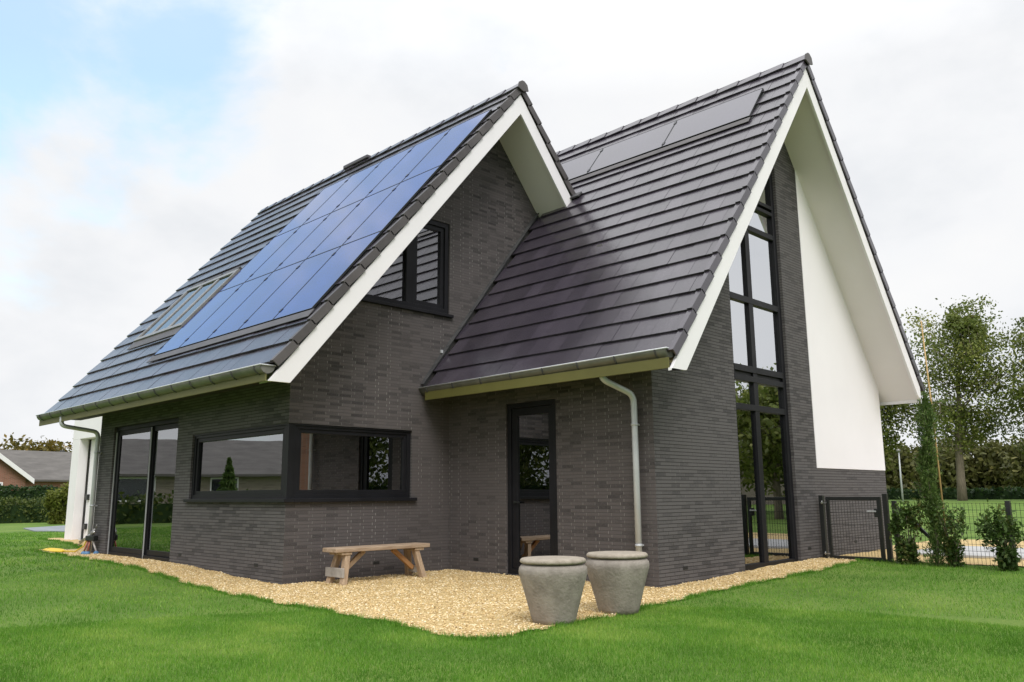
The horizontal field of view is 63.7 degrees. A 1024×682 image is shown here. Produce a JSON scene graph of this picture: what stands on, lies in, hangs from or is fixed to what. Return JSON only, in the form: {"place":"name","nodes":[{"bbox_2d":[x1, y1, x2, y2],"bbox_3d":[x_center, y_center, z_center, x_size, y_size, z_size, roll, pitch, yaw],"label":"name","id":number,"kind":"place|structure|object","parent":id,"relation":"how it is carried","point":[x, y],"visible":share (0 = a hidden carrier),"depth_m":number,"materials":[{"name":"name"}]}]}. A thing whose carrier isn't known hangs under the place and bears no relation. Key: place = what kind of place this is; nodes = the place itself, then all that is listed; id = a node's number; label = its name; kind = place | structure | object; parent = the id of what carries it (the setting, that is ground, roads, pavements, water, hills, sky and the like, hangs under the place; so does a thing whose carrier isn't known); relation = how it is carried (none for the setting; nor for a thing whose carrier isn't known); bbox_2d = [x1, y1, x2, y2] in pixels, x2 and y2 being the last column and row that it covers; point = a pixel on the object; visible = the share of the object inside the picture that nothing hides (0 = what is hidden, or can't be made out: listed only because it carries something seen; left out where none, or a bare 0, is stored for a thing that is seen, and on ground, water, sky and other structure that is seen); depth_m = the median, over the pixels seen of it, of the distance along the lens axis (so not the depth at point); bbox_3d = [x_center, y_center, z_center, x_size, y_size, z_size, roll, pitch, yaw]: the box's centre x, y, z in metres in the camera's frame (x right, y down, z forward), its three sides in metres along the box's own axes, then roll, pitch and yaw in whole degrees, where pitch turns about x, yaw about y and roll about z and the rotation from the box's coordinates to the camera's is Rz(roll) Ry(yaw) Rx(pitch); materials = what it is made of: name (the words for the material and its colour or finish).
{"place":"outdoors","nodes":[
{"label":"outdoors","id":0,"kind":"place"},
{"bbox_2d":[23,525,64,531],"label":"garden path","id":1,"kind":"structure","parent":0,"point":[51,528],"depth_m":27.73,"materials":[{"name":"grey concrete"}]},
{"bbox_2d":[0,500,1023,681],"bbox_3d":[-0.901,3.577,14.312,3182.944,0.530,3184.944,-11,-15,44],"label":"lawn","id":2,"kind":"structure","parent":0,"point":[11,528],"depth_m":8.00,"materials":[{"name":"green plant"}]},
{"bbox_2d":[0,491,59,522],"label":"garden hedge","id":3,"kind":"object","parent":2,"relation":"on","point":[23,511],"visible":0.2,"depth_m":35.31,"materials":[{"name":"green plant"}]},
{"bbox_2d":[0,484,62,504],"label":"clipped hedge","id":4,"kind":"object","parent":2,"relation":"on","point":[13,491],"visible":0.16,"depth_m":48.44,"materials":[{"name":"green plant"}]},
{"bbox_2d":[0,450,71,489],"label":"brick bungalow","id":5,"kind":"object","parent":2,"relation":"on","point":[20,468],"visible":0.2,"depth_m":64.42,"materials":[{"name":"tile"}]},
{"bbox_2d":[0,432,72,451],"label":"garden tree","id":6,"kind":"object","parent":2,"relation":"on","point":[51,445],"visible":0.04,"depth_m":82.93,"materials":[{"name":"green plant"}]},
{"bbox_2d":[41,481,68,523],"bbox_3d":[-18.372,6.600,33.425,1.272,1.805,1.390,3,-11,-19],"label":"golden shrub","id":7,"kind":"object","parent":2,"relation":"on","point":[56,500],"visible":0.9,"depth_m":33.14,"materials":[{"name":"green plant"}]},
{"bbox_2d":[43,541,86,551],"bbox_3d":[-8.708,3.932,15.953,1.796,0.290,0.257,-10,-14,41],"label":"garden hose","id":8,"kind":"object","parent":2,"relation":"on","point":[55,549],"visible":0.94,"depth_m":15.87,"materials":[{"name":"yellow rubber"}]},
{"bbox_2d":[36,53,925,587],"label":"brick house","id":9,"kind":"structure","parent":2,"relation":"on","point":[496,333],"depth_m":12.71,"materials":[{"name":"brick"}]},
{"bbox_2d":[107,418,178,561],"bbox_3d":[-6.461,2.617,14.486,2.830,2.360,0.095,-11,-15,44],"label":"sliding door","id":10,"kind":"structure","parent":9,"relation":"in","point":[140,524],"depth_m":14.48,"materials":[{"name":"clear glass"}]},
{"bbox_2d":[183,423,416,502],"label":"corner window","id":11,"kind":"structure","parent":9,"relation":"in","point":[286,462],"depth_m":11.92,"materials":[{"name":"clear glass"}]},
{"bbox_2d":[361,219,453,317],"bbox_3d":[-1.733,-1.283,13.001,0.180,1.605,2.020,-11,-15,44],"label":"upper window","id":12,"kind":"structure","parent":9,"relation":"in","point":[417,280],"depth_m":13.29,"materials":[{"name":"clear glass"}]},
{"bbox_2d":[505,399,557,575],"bbox_3d":[0.296,2.109,11.793,1.000,2.495,0.140,-11,-15,44],"label":"glazed door","id":13,"kind":"structure","parent":9,"relation":"in","point":[531,426],"depth_m":11.86,"materials":[{"name":"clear glass"}]},
{"bbox_2d":[728,171,797,570],"bbox_3d":[3.774,-0.252,12.836,0.084,7.350,1.710,-11,-15,44],"label":"gable window","id":14,"kind":"structure","parent":9,"relation":"in","point":[765,464],"depth_m":12.71,"materials":[{"name":"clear glass"}]},
{"bbox_2d":[896,449,903,500],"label":"lamp post","id":15,"kind":"object","parent":2,"relation":"on","point":[898,450],"visible":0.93,"depth_m":55.90,"materials":[{"name":"grey metal"}]},
{"bbox_2d":[887,488,928,564],"bbox_3d":[5.774,2.722,12.014,0.550,1.157,0.531,-3,-11,15],"label":"garden shrub","id":16,"kind":"object","parent":2,"relation":"on","point":[906,550],"visible":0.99,"depth_m":12.00,"materials":[{"name":"green plant"}]},
{"bbox_2d":[880,376,956,472],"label":"broadleaf tree","id":17,"kind":"object","parent":2,"relation":"on","point":[887,436],"visible":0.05,"depth_m":59.22,"materials":[{"name":"green plant"}]},
{"bbox_2d":[910,391,947,566],"bbox_3d":[6.016,1.989,11.859,0.613,2.580,0.552,-11,-15,44],"label":"columnar conifer","id":18,"kind":"object","parent":2,"relation":"on","point":[926,457],"visible":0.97,"depth_m":11.84,"materials":[{"name":"green plant"}]},
{"bbox_2d":[920,321,949,564],"bbox_3d":[6.144,1.470,11.961,0.073,3.610,0.028,-11,-15,44],"label":"bamboo cane","id":19,"kind":"object","parent":2,"relation":"on","point":[933,427],"visible":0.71,"depth_m":11.97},
{"bbox_2d":[925,494,968,566],"bbox_3d":[6.234,2.680,11.584,0.526,1.074,0.627,5,-12,-25],"label":"garden shrub","id":20,"kind":"object","parent":2,"relation":"on","point":[954,547],"visible":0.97,"depth_m":11.55,"materials":[{"name":"green plant"}]},
{"bbox_2d":[880,293,1023,500],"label":"broadleaf tree","id":21,"kind":"object","parent":2,"relation":"on","point":[963,355],"visible":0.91,"depth_m":56.32,"materials":[{"name":"green plant"}]},
{"bbox_2d":[884,432,1023,491],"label":"wood","id":22,"kind":"object","parent":2,"relation":"on","point":[995,464],"visible":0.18,"depth_m":73.91,"materials":[{"name":"green plant"}]},
{"bbox_2d":[887,485,1023,499],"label":"field hedge","id":23,"kind":"object","parent":2,"relation":"on","point":[993,493],"visible":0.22,"depth_m":63.12,"materials":[{"name":"green plant"}]},
{"bbox_2d":[891,501,1023,567],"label":"fence","id":24,"kind":"object","parent":2,"relation":"on","point":[1007,505],"visible":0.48,"depth_m":11.66,"materials":[{"name":"black metal"}]},
{"bbox_2d":[974,498,1023,570],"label":"garden shrub","id":25,"kind":"object","parent":2,"relation":"on","point":[1000,530],"visible":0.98,"depth_m":11.00,"materials":[{"name":"green plant"}]},
{"bbox_2d":[976,317,1023,454],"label":"broadleaf tree","id":26,"kind":"object","parent":2,"relation":"on","point":[1015,391],"visible":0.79,"depth_m":54.76,"materials":[{"name":"green plant"}]},
{"bbox_2d":[0,0,1023,456],"label":"sky","id":27,"kind":"structure","parent":0,"point":[138,138],"materials":[{"name":"white"}]},
{"bbox_2d":[40,538,1023,636],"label":"gravel","id":28,"kind":"structure","parent":0,"point":[968,560],"depth_m":9.94,"materials":[{"name":"beige gravel"}]},
{"bbox_2d":[78,524,98,554],"bbox_3d":[-7.966,3.712,15.425,0.510,0.554,0.190,-3,-11,15],"label":"hose stand","id":29,"kind":"object","parent":28,"relation":"on","point":[90,537],"visible":0.94,"depth_m":15.37,"materials":[{"name":"grey metal"}]},
{"bbox_2d":[322,542,429,584],"bbox_3d":[-1.847,3.066,11.349,0.417,0.489,1.580,-11,-15,44],"label":"wooden bench","id":30,"kind":"object","parent":28,"relation":"on","point":[334,570],"visible":0.94,"depth_m":11.13,"materials":[{"name":"brown wood"}]},
{"bbox_2d":[519,556,587,624],"bbox_3d":[0.379,2.278,7.540,0.634,0.581,0.634,-5,-11,21],"label":"stone pot","id":31,"kind":"object","parent":28,"relation":"on","point":[553,586],"visible":0.96,"depth_m":7.32,"materials":[{"name":"grey stone"}]},
{"bbox_2d":[585,551,648,614],"bbox_3d":[1.047,2.389,8.159,0.634,0.581,0.634,-2,-11,9],"label":"stone pot","id":32,"kind":"object","parent":28,"relation":"on","point":[617,579],"visible":0.97,"depth_m":7.94,"materials":[{"name":"grey stone"}]},
{"bbox_2d":[818,494,893,561],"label":"garden gate","id":33,"kind":"structure","parent":28,"relation":"on","point":[877,512],"depth_m":12.82,"materials":[{"name":"black metal"}]},
{"bbox_2d":[917,546,1023,559],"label":"path","id":34,"kind":"structure","parent":0,"point":[974,551],"depth_m":13.71,"materials":[{"name":"grey concrete"}]}
]}

